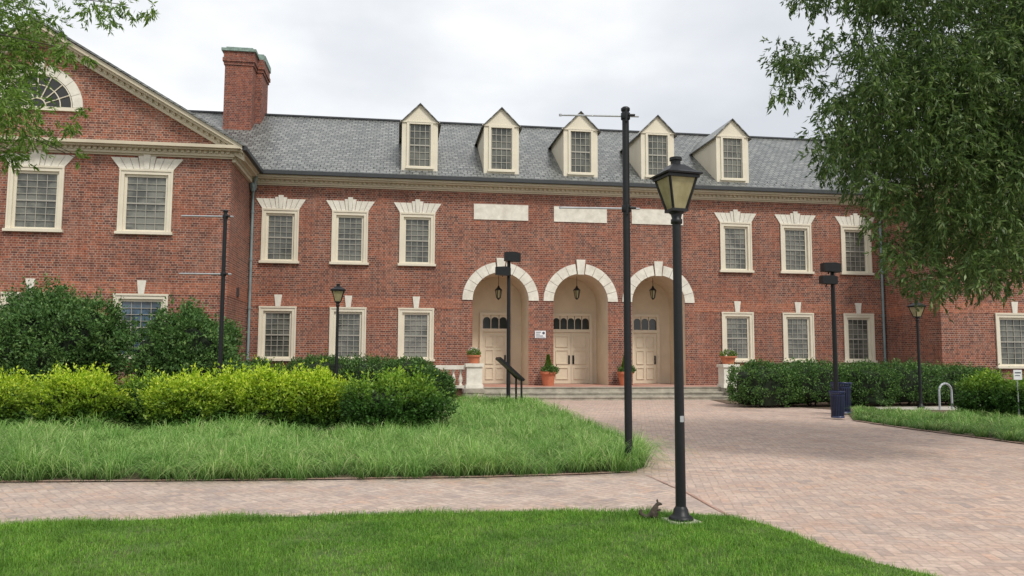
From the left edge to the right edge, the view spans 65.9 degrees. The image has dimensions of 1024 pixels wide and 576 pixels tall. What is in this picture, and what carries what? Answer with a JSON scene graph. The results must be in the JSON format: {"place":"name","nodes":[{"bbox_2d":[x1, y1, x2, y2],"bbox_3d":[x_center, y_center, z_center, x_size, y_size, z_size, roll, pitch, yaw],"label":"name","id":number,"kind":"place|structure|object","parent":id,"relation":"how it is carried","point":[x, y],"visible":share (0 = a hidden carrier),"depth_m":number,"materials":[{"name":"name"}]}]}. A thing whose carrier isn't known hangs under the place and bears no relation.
{"place":"outdoors","nodes":[
{"label":"outdoors","id":0,"kind":"place"},
{"bbox_2d":[0,392,703,483],"bbox_3d":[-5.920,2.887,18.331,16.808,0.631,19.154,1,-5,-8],"label":"long grass","id":1,"kind":"structure","parent":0,"point":[485,435],"depth_m":11.60,"materials":[{"name":"green plant"}]},
{"bbox_2d":[0,365,41,428],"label":"lime shrub","id":2,"kind":"object","parent":1,"relation":"on","point":[10,406],"visible":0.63,"depth_m":16.68,"materials":[{"name":"green plant"}]},
{"bbox_2d":[0,271,144,386],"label":"tall shrub","id":3,"kind":"object","parent":1,"relation":"on","point":[38,332],"visible":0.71,"depth_m":22.18,"materials":[{"name":"green plant"}]},
{"bbox_2d":[9,360,140,429],"bbox_3d":[-8.902,2.286,16.335,2.270,1.594,2.077,0,-5,0],"label":"lime shrub","id":4,"kind":"object","parent":1,"relation":"on","point":[84,393],"visible":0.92,"depth_m":15.88,"materials":[{"name":"green plant"}]},
{"bbox_2d":[109,366,169,430],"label":"lime shrub","id":5,"kind":"object","parent":1,"relation":"on","point":[135,384],"visible":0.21,"depth_m":17.11,"materials":[{"name":"green plant"}]},
{"bbox_2d":[107,293,253,381],"bbox_3d":[-9.619,1.877,23.418,4.203,3.619,3.464,0,-5,0],"label":"tall shrub","id":6,"kind":"object","parent":1,"relation":"on","point":[173,341],"visible":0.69,"depth_m":22.60,"materials":[{"name":"green plant"}]},
{"bbox_2d":[126,362,237,430],"bbox_3d":[-6.757,2.322,16.391,2.180,1.566,2.021,0,-5,0],"label":"lime shrub","id":7,"kind":"object","parent":1,"relation":"on","point":[187,397],"visible":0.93,"depth_m":15.94,"materials":[{"name":"green plant"}]},
{"bbox_2d":[179,209,233,377],"bbox_3d":[-7.807,0.661,19.975,1.302,5.377,0.153,1,-5,-5],"label":"banner pole","id":8,"kind":"object","parent":1,"relation":"on","point":[223,273],"visible":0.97,"depth_m":20.05,"materials":[{"name":"black metal"}]},
{"bbox_2d":[202,358,256,421],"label":"lime shrub","id":9,"kind":"object","parent":1,"relation":"on","point":[224,376],"visible":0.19,"depth_m":17.00,"materials":[{"name":"green plant"}]},
{"bbox_2d":[236,351,287,376],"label":"hedge shrub","id":10,"kind":"object","parent":1,"relation":"on","point":[262,362],"visible":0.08,"depth_m":26.65,"materials":[{"name":"green plant"}]},
{"bbox_2d":[219,354,312,430],"bbox_3d":[-5.113,2.249,16.675,2.137,1.732,1.927,0,-5,0],"label":"lime shrub","id":11,"kind":"object","parent":1,"relation":"on","point":[263,393],"visible":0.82,"depth_m":16.23,"materials":[{"name":"green plant"}]},
{"bbox_2d":[0,471,630,481],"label":"brick edging","id":12,"kind":"object","parent":1,"relation":"on","point":[311,478],"visible":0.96,"depth_m":10.37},
{"bbox_2d":[278,359,358,432],"bbox_3d":[-4.129,2.323,16.860,2.021,1.660,1.820,0,-5,0],"label":"lime shrub","id":13,"kind":"object","parent":1,"relation":"on","point":[320,398],"visible":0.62,"depth_m":16.41,"materials":[{"name":"green plant"}]},
{"bbox_2d":[283,349,358,380],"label":"hedge shrub","id":14,"kind":"object","parent":1,"relation":"on","point":[308,362],"visible":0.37,"depth_m":26.90,"materials":[{"name":"green plant"}]},
{"bbox_2d":[330,284,345,379],"bbox_3d":[-5.312,1.778,23.935,0.459,3.832,0.459,1,-5,-11],"label":"lamp post","id":15,"kind":"object","parent":1,"relation":"on","point":[338,290],"visible":0.7,"depth_m":23.94,"materials":[{"name":"black metal"}]},
{"bbox_2d":[339,350,395,391],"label":"hedge shrub","id":16,"kind":"object","parent":1,"relation":"on","point":[370,364],"visible":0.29,"depth_m":27.09,"materials":[{"name":"green plant"}]},
{"bbox_2d":[322,363,461,432],"bbox_3d":[-2.421,2.309,16.120,2.535,1.586,2.478,-1,-5,18],"label":"lime shrub","id":17,"kind":"object","parent":1,"relation":"on","point":[390,397],"visible":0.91,"depth_m":15.58,"materials":[{"name":"green plant"}]},
{"bbox_2d":[373,354,437,382],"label":"hedge shrub","id":18,"kind":"object","parent":1,"relation":"on","point":[412,362],"visible":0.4,"depth_m":26.41,"materials":[{"name":"green plant"}]},
{"bbox_2d":[421,367,458,402],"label":"hedge shrub","id":19,"kind":"object","parent":1,"relation":"on","point":[447,380],"visible":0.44,"depth_m":26.13,"materials":[{"name":"green plant"}]},
{"bbox_2d":[436,363,484,398],"bbox_3d":[-2.701,3.589,30.215,3.230,1.400,1.240,1,-5,-8],"label":"stone balustrade","id":20,"kind":"object","parent":1,"relation":"on","point":[473,384],"visible":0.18,"depth_m":30.39,"materials":[{"name":"stone"}]},
{"bbox_2d":[466,347,481,362],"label":"potted plant","id":21,"kind":"object","parent":20,"relation":"on","point":[475,356],"visible":1,"depth_m":30.57,"materials":[{"name":"ceramic"}]},
{"bbox_2d":[495,252,520,397],"bbox_3d":[-0.159,1.387,27.148,0.860,5.258,0.500,1,-5,-6],"label":"floodlight pole","id":22,"kind":"object","parent":1,"relation":"on","point":[509,258],"visible":0.73,"depth_m":27.13,"materials":[{"name":"black metal"}]},
{"bbox_2d":[495,357,524,400],"bbox_3d":[-0.068,2.975,24.575,0.820,1.640,0.670,1,-5,-13],"label":"information panel","id":23,"kind":"object","parent":1,"relation":"on","point":[515,374],"visible":0.77,"depth_m":24.37,"materials":[{"name":"black paint"}]},
{"bbox_2d":[559,106,639,469],"bbox_3d":[1.291,-0.050,11.576,1.202,5.365,0.153,0,-5,-3],"label":"banner pole","id":24,"kind":"object","parent":1,"relation":"on","point":[625,116],"visible":0.97,"depth_m":11.59,"materials":[{"name":"black metal"}]},
{"bbox_2d":[0,472,723,522],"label":"brick path","id":25,"kind":"structure","parent":0,"point":[30,501],"depth_m":9.12,"materials":[{"name":"beige brick"}]},
{"bbox_2d":[0,506,941,575],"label":"lawn ground","id":26,"kind":"structure","parent":0,"point":[381,562],"depth_m":6.48,"materials":[{"name":"green plant"}]},
{"bbox_2d":[0,0,159,175],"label":"shade tree","id":27,"kind":"object","parent":26,"relation":"on","point":[18,44],"visible":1,"depth_m":9.07,"materials":[{"name":"green plant"}]},
{"bbox_2d":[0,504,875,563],"bbox_3d":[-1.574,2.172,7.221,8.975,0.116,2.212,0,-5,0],"label":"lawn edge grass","id":28,"kind":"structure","parent":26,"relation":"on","point":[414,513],"depth_m":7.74,"materials":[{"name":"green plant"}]},
{"bbox_2d":[639,499,661,519],"bbox_3d":[1.374,2.191,7.830,0.234,0.194,0.105,0,-5,6],"label":"squirrel","id":29,"kind":"object","parent":26,"relation":"on","point":[653,512],"visible":0.94,"depth_m":7.81,"materials":[{"name":"grey fur"}]},
{"bbox_2d":[649,156,702,524],"bbox_3d":[1.666,0.483,7.910,0.398,3.654,0.398,2,-5,-17],"label":"lamp post","id":30,"kind":"object","parent":26,"relation":"on","point":[675,181],"visible":0.99,"depth_m":7.89,"materials":[{"name":"black metal"}]},
{"bbox_2d":[0,0,1021,139],"label":"sky","id":31,"kind":"structure","parent":0,"point":[691,64],"materials":[{"name":"white"}]},
{"bbox_2d":[34,400,1023,575],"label":"brick plaza","id":32,"kind":"structure","parent":0,"point":[943,504],"depth_m":10.68,"materials":[{"name":"beige brick"}]},
{"bbox_2d":[483,387,728,400],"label":"stone steps","id":33,"kind":"structure","parent":32,"relation":"on","point":[617,393],"depth_m":31.00,"materials":[{"name":"beige stone"}]},
{"bbox_2d":[646,475,728,514],"bbox_3d":[2.068,2.449,9.467,0.107,0.001,2.816,1,-5,-7],"label":"brick edging","id":34,"kind":"object","parent":32,"relation":"on","point":[714,507],"visible":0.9,"depth_m":9.11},
{"bbox_2d":[819,262,840,390],"bbox_3d":[9.162,1.463,22.658,0.620,4.377,0.500,1,-5,-6],"label":"floodlight pole","id":35,"kind":"object","parent":32,"relation":"on","point":[832,269],"visible":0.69,"depth_m":22.66,"materials":[{"name":"black metal"}]},
{"bbox_2d":[829,390,844,417],"bbox_3d":[8.780,3.136,21.300,0.426,0.720,0.422,0,-5,0],"label":"litter bin","id":36,"kind":"object","parent":32,"relation":"on","point":[837,402],"visible":1,"depth_m":21.16,"materials":[{"name":"metal"}]},
{"bbox_2d":[756,0,1023,322],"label":"shade tree","id":37,"kind":"object","parent":32,"relation":"on","point":[978,102],"visible":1,"depth_m":11.86,"materials":[{"name":"green plant"}]},
{"bbox_2d":[454,384,716,398],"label":"patio","id":38,"kind":"structure","parent":0,"point":[459,392],"depth_m":33.68,"materials":[{"name":"stone"}]},
{"bbox_2d":[540,354,558,385],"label":"potted plant","id":39,"kind":"object","parent":38,"relation":"on","point":[548,375],"visible":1,"depth_m":33.42,"materials":[{"name":"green plant"}]},
{"bbox_2d":[617,355,635,385],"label":"potted plant","id":40,"kind":"object","parent":38,"relation":"on","point":[620,372],"visible":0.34,"depth_m":33.94,"materials":[{"name":"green plant"}]},
{"bbox_2d":[714,400,1023,443],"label":"planting bed","id":41,"kind":"object","parent":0,"point":[823,405],"visible":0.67,"depth_m":26.96,"materials":[{"name":"soil"}]},
{"bbox_2d":[717,364,741,399],"bbox_3d":[10.103,3.800,32.064,3.230,1.400,1.240,1,-5,-8],"label":"stone balustrade","id":42,"kind":"object","parent":41,"relation":"on","point":[723,369],"visible":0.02,"depth_m":31.90,"materials":[{"name":"stone"}]},
{"bbox_2d":[719,348,737,363],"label":"potted plant","id":43,"kind":"object","parent":42,"relation":"on","point":[730,357],"visible":0.99,"depth_m":32.03,"materials":[{"name":"ceramic"}]},
{"bbox_2d":[725,354,803,407],"bbox_3d":[8.597,3.166,26.888,2.879,1.806,2.570,0,-5,0],"label":"hedge shrub","id":44,"kind":"object","parent":41,"relation":"on","point":[767,383],"visible":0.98,"depth_m":26.16,"materials":[{"name":"green plant"}]},
{"bbox_2d":[779,355,857,405],"bbox_3d":[10.407,3.205,27.105,2.838,1.847,2.330,0,-5,0],"label":"hedge shrub","id":45,"kind":"object","parent":41,"relation":"on","point":[816,377],"visible":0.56,"depth_m":26.42,"materials":[{"name":"green plant"}]},
{"bbox_2d":[830,382,851,413],"bbox_3d":[9.677,3.216,23.177,0.621,0.900,0.616,0,-5,0],"label":"litter bin","id":46,"kind":"object","parent":41,"relation":"on","point":[845,387],"visible":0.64,"depth_m":22.95,"materials":[{"name":"metal"}]},
{"bbox_2d":[825,357,903,406],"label":"hedge shrub","id":47,"kind":"object","parent":41,"relation":"on","point":[870,385],"visible":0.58,"depth_m":26.69,"materials":[{"name":"green plant"}]},
{"bbox_2d":[869,357,949,405],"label":"hedge shrub","id":48,"kind":"object","parent":41,"relation":"on","point":[909,383],"visible":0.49,"depth_m":27.17,"materials":[{"name":"green plant"}]},
{"bbox_2d":[855,420,1020,442],"bbox_3d":[9.547,3.115,16.754,0.264,0.001,8.074,1,-5,-9],"label":"brick edging","id":49,"kind":"object","parent":41,"relation":"on","point":[942,432],"visible":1,"depth_m":17.26,"materials":[{"name":"brown brick"}]},
{"bbox_2d":[914,360,979,404],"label":"hedge shrub","id":50,"kind":"object","parent":41,"relation":"on","point":[955,373],"visible":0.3,"depth_m":27.65,"materials":[{"name":"green plant"}]},
{"bbox_2d":[948,367,1014,413],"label":"lime shrub","id":51,"kind":"object","parent":41,"relation":"on","point":[973,390],"visible":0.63,"depth_m":22.04,"materials":[{"name":"green plant"}]},
{"bbox_2d":[963,361,1004,378],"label":"hedge shrub","id":52,"kind":"object","parent":41,"relation":"on","point":[976,368],"visible":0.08,"depth_m":28.12,"materials":[{"name":"green plant"}]},
{"bbox_2d":[982,372,1023,416],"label":"lime shrub","id":53,"kind":"object","parent":41,"relation":"on","point":[1007,403],"visible":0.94,"depth_m":21.17,"materials":[{"name":"green plant"}]},
{"bbox_2d":[1013,370,1021,414],"bbox_3d":[13.369,2.837,20.840,0.220,1.346,0.059,0,-5,0],"label":"sign","id":54,"kind":"object","parent":41,"relation":"on","point":[1017,375],"visible":0.8,"depth_m":20.86,"materials":[{"name":"grey metal"}]},
{"bbox_2d":[876,406,956,409],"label":"sidewalk","id":55,"kind":"structure","parent":0,"point":[937,408],"depth_m":25.81,"materials":[{"name":"concrete"}]},
{"bbox_2d":[906,300,927,407],"bbox_3d":[13.511,2.184,26.217,0.459,3.563,0.459,1,-5,-11],"label":"lamp post","id":56,"kind":"object","parent":55,"relation":"on","point":[916,314],"visible":0.8,"depth_m":26.20,"materials":[{"name":"black metal"}]},
{"bbox_2d":[938,382,952,409],"bbox_3d":[13.902,3.471,25.312,0.700,0.883,0.140,2,-6,-23],"label":"bicycle rack","id":57,"kind":"object","parent":55,"relation":"on","point":[939,388],"visible":0.84,"depth_m":25.28,"materials":[{"name":"grey metal"}]},
{"bbox_2d":[844,405,1023,441],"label":"long grass","id":58,"kind":"structure","parent":0,"point":[1007,427],"depth_m":19.04,"materials":[{"name":"green plant"}]},
{"label":"ground","id":59,"kind":"structure","parent":0,"visible":0},
{"bbox_2d":[0,18,1023,386],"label":"brick building","id":60,"kind":"structure","parent":59,"relation":"on","point":[412,226],"depth_m":34.35,"materials":[{"name":"red brick"}]},
{"bbox_2d":[0,278,44,309],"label":"window","id":61,"kind":"structure","parent":60,"relation":"in","point":[31,281],"depth_m":27.89,"materials":[{"name":"beige paint"}]},
{"bbox_2d":[1,150,74,232],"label":"window","id":62,"kind":"structure","parent":60,"relation":"in","point":[34,201],"depth_m":28.34,"materials":[{"name":"beige paint"}]},
{"bbox_2d":[4,74,83,111],"bbox_3d":[-17.172,-7.110,28.570,3.200,1.360,0.090,1,-5,-8],"label":"fan window","id":63,"kind":"structure","parent":60,"relation":"in","point":[61,93],"depth_m":28.64,"materials":[{"name":"white glass"}]},
{"bbox_2d":[113,280,168,358],"bbox_3d":[-13.387,1.130,28.423,1.979,2.816,0.250,1,-5,-8],"label":"window","id":64,"kind":"structure","parent":60,"relation":"in","point":[140,303],"depth_m":28.50,"materials":[{"name":"beige paint"}]},
{"bbox_2d":[111,154,182,234],"bbox_3d":[-13.371,-3.424,28.829,2.520,2.979,0.250,1,-5,-8],"label":"window","id":65,"kind":"structure","parent":60,"relation":"in","point":[145,194],"depth_m":28.86,"materials":[{"name":"beige paint"}]},
{"bbox_2d":[257,294,296,360],"bbox_3d":[-9.740,1.645,32.764,1.630,2.749,0.250,1,-5,-8],"label":"window","id":66,"kind":"structure","parent":60,"relation":"in","point":[277,323],"depth_m":32.80,"materials":[{"name":"beige paint"}]},
{"bbox_2d":[256,195,305,263],"bbox_3d":[-9.725,-2.468,33.131,2.034,2.885,0.250,1,-5,-8],"label":"window","id":67,"kind":"structure","parent":60,"relation":"in","point":[280,227],"depth_m":33.16,"materials":[{"name":"beige paint"}]},
{"bbox_2d":[329,295,366,359],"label":"window","id":68,"kind":"structure","parent":60,"relation":"in","point":[352,320],"depth_m":33.22,"materials":[{"name":"beige paint"}]},
{"bbox_2d":[326,197,373,264],"bbox_3d":[-6.885,-2.421,33.541,2.034,2.885,0.250,1,-5,-8],"label":"window","id":69,"kind":"structure","parent":60,"relation":"in","point":[349,239],"depth_m":33.57,"materials":[{"name":"beige paint"}]},
{"bbox_2d":[398,296,434,360],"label":"window","id":70,"kind":"structure","parent":60,"relation":"in","point":[416,324],"depth_m":33.62,"materials":[{"name":"beige paint"}]},
{"bbox_2d":[394,199,440,265],"bbox_3d":[-4.074,-2.375,33.947,2.034,2.885,0.250,1,-5,-8],"label":"window","id":71,"kind":"structure","parent":60,"relation":"in","point":[417,227],"depth_m":33.98,"materials":[{"name":"beige paint"}]},
{"bbox_2d":[479,312,506,383],"bbox_3d":[-0.781,2.735,35.983,1.400,3.240,0.144,1,-5,-8],"label":"doorway","id":72,"kind":"structure","parent":60,"relation":"in","point":[493,325],"depth_m":35.98,"materials":[{"name":"beige paint"}]},
{"bbox_2d":[495,275,501,299],"bbox_3d":[-0.595,-0.022,35.012,0.340,1.117,0.294,1,-5,-8],"label":"hanging lantern","id":73,"kind":"object","parent":60,"relation":"hanging from","point":[498,290],"visible":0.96,"depth_m":34.92,"materials":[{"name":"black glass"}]},
{"bbox_2d":[535,331,545,337],"bbox_3d":[1.234,2.018,34.306,0.480,0.320,0.020,1,-5,-8],"label":"notice sign","id":74,"kind":"object","parent":60,"relation":"attached to","point":[540,334],"visible":1,"depth_m":34.30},
{"bbox_2d":[554,313,592,383],"bbox_3d":[2.731,2.792,36.490,2.000,3.240,0.144,1,-5,-8],"label":"doorway","id":75,"kind":"structure","parent":60,"relation":"in","point":[572,351],"depth_m":36.52,"materials":[{"name":"beige paint"}]},
{"bbox_2d":[573,286,580,299],"bbox_3d":[2.918,0.010,35.521,0.340,1.066,0.294,1,-5,-8],"label":"hanging lantern","id":76,"kind":"object","parent":60,"relation":"hanging from","point":[576,290],"visible":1,"depth_m":35.42,"materials":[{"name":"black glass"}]},
{"bbox_2d":[632,314,659,383],"bbox_3d":[6.245,2.850,36.997,1.400,3.240,0.144,1,-5,-8],"label":"doorway","id":77,"kind":"structure","parent":60,"relation":"in","point":[645,327],"depth_m":37.01,"materials":[{"name":"beige paint"}]},
{"bbox_2d":[649,278,655,299],"bbox_3d":[6.431,0.043,36.031,0.340,1.015,0.294,1,-5,-8],"label":"hanging lantern","id":78,"kind":"object","parent":60,"relation":"hanging from","point":[652,290],"visible":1,"depth_m":35.94,"materials":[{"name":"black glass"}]},
{"bbox_2d":[714,210,755,272],"bbox_3d":[10.202,-2.140,36.008,2.034,2.885,0.250,1,-5,-8],"label":"window","id":79,"kind":"structure","parent":60,"relation":"in","point":[735,235],"depth_m":36.04,"materials":[{"name":"beige paint"}]},
{"bbox_2d":[721,301,755,361],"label":"window","id":80,"kind":"structure","parent":60,"relation":"in","point":[737,326],"depth_m":35.69,"materials":[{"name":"beige paint"}]},
{"bbox_2d":[774,211,814,273],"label":"window","id":81,"kind":"structure","parent":60,"relation":"in","point":[795,228],"depth_m":36.47,"materials":[{"name":"beige paint"}]},
{"bbox_2d":[782,302,815,361],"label":"window","id":82,"kind":"structure","parent":60,"relation":"in","point":[798,328],"depth_m":36.10,"materials":[{"name":"beige paint"}]},
{"bbox_2d":[835,213,874,274],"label":"window","id":83,"kind":"structure","parent":60,"relation":"in","point":[853,260],"depth_m":36.88,"materials":[{"name":"beige paint"}]},
{"bbox_2d":[843,303,877,362],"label":"window","id":84,"kind":"structure","parent":60,"relation":"in","point":[859,328],"depth_m":36.53,"materials":[{"name":"beige paint"}]},
{"bbox_2d":[995,302,1023,368],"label":"window","id":85,"kind":"structure","parent":60,"relation":"in","point":[1009,327],"depth_m":33.43,"materials":[{"name":"beige paint"}]}
]}

